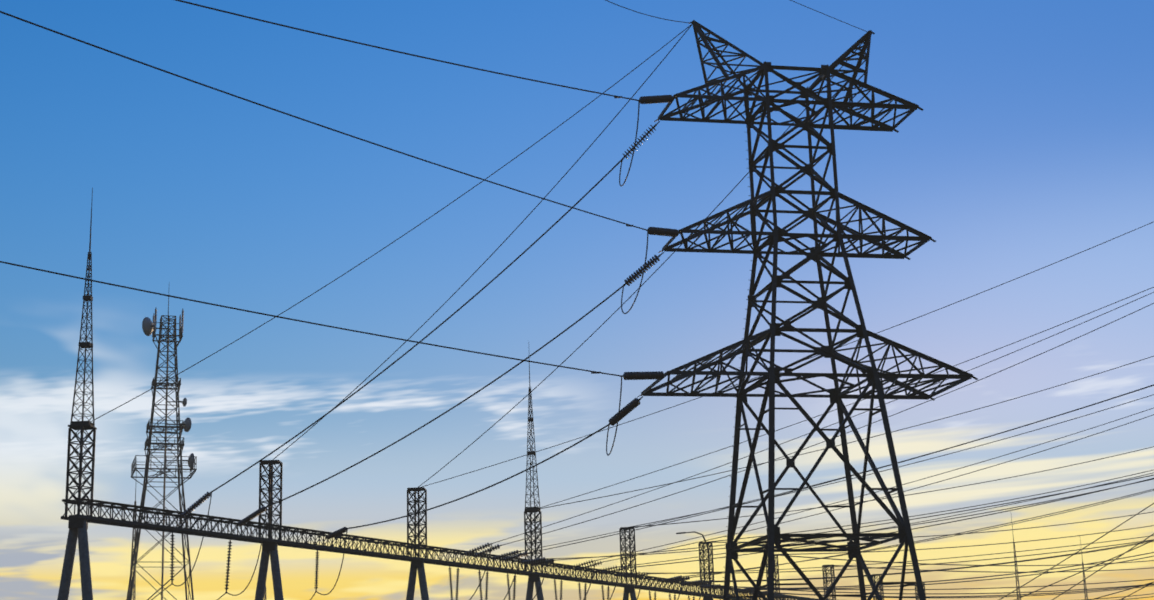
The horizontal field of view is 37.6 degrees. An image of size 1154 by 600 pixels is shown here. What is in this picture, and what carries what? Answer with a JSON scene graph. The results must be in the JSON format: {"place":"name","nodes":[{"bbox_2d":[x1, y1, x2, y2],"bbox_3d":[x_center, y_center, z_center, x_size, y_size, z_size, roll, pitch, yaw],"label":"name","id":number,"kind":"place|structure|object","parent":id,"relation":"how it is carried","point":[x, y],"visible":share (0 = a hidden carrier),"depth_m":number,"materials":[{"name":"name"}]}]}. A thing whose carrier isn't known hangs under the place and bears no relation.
{"place":"outdoors","nodes":[
{"label":"outdoors","id":0,"kind":"place"},
{"bbox_2d":[126,297,196,599],"bbox_3d":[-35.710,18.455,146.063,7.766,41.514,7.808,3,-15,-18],"label":"telecom tower","id":1,"kind":"structure","parent":0,"point":[149,328],"depth_m":147.65,"materials":[{"name":"metal"}]},
{"bbox_2d":[525,360,540,509],"bbox_3d":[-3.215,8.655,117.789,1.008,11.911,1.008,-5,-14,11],"label":"lightning mast","id":2,"kind":"object","parent":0,"point":[531,432],"visible":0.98,"depth_m":117.14,"materials":[{"name":"metal"}]},
{"bbox_2d":[0,0,1153,599],"label":"sky","id":3,"kind":"structure","parent":0,"point":[1030,148],"materials":[{"name":"blue"}]},
{"label":"ground","id":4,"kind":"structure","parent":0,"visible":0},
{"bbox_2d":[129,463,136,599],"bbox_3d":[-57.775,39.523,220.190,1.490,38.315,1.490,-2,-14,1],"label":"mast","id":5,"kind":"object","parent":4,"relation":"on","point":[132,550],"visible":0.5,"depth_m":221.89,"materials":[{"name":"metal"}]},
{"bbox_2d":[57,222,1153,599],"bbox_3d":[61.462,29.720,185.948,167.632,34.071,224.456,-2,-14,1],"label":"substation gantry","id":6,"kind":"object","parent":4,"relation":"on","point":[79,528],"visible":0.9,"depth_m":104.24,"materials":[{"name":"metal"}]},
{"bbox_2d":[70,188,94,426],"bbox_3d":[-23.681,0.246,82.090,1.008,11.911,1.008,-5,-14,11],"label":"lightning mast","id":7,"kind":"object","parent":6,"relation":"on","point":[87,298],"visible":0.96,"depth_m":81.43,"materials":[{"name":"metal"}]},
{"bbox_2d":[0,0,868,528],"bbox_3d":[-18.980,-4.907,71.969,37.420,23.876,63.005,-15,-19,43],"label":"pylon conductors","id":8,"kind":"object","parent":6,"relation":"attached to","point":[410,230],"visible":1,"depth_m":78.93,"materials":[{"name":"grey metal"}]},
{"bbox_2d":[462,543,555,565],"bbox_3d":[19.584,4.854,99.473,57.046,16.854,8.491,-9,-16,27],"label":"insulators","id":9,"kind":"object","parent":6,"relation":"attached to","point":[537,561],"visible":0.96,"depth_m":109.64,"materials":[{"name":"black ceramic"}]},
{"bbox_2d":[567,560,650,577],"bbox_3d":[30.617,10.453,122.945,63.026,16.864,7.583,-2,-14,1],"label":"insulators","id":10,"kind":"object","parent":6,"relation":"attached to","point":[614,570],"visible":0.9,"depth_m":121.15,"materials":[{"name":"brown ceramic"}]},
{"bbox_2d":[660,575,723,589],"bbox_3d":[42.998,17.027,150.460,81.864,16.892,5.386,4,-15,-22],"label":"insulators","id":11,"kind":"object","parent":6,"relation":"attached to","point":[676,579],"visible":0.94,"depth_m":134.01,"materials":[{"name":"brown ceramic"}]},
{"bbox_2d":[734,588,788,598],"bbox_3d":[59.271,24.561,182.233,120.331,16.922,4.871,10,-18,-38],"label":"insulators","id":12,"kind":"object","parent":6,"relation":"attached to","point":[747,590],"visible":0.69,"depth_m":146.18,"materials":[{"name":"brown ceramic"}]},
{"bbox_2d":[676,531,710,593],"bbox_3d":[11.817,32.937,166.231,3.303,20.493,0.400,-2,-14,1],"label":"street lamp","id":13,"kind":"object","parent":4,"relation":"on","point":[703,538],"visible":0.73,"depth_m":168.57,"materials":[{"name":"metal"}]},
{"bbox_2d":[637,20,977,599],"bbox_3d":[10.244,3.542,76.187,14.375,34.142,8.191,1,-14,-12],"label":"transmission pylon","id":14,"kind":"object","parent":4,"relation":"on","point":[874,376],"visible":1,"depth_m":77.15,"materials":[{"name":"metal"}]},
{"bbox_2d":[608,95,680,425],"bbox_3d":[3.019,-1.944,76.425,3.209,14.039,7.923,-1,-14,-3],"label":"pylon insulators","id":15,"kind":"object","parent":14,"relation":"attached to","point":[633,404],"visible":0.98,"depth_m":76.08,"materials":[{"name":"brown ceramic"}]},
{"bbox_2d":[1011,516,1020,599],"bbox_3d":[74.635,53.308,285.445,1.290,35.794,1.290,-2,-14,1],"label":"mast","id":16,"kind":"object","parent":4,"relation":"on","point":[1015,568],"visible":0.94,"depth_m":287.20,"materials":[{"name":"metal"}]},
{"bbox_2d":[1080,540,1087,598],"bbox_3d":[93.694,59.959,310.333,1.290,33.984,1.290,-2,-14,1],"label":"mast","id":17,"kind":"object","parent":4,"relation":"on","point":[1084,581],"visible":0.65,"depth_m":312.43,"materials":[{"name":"metal"}]}
]}

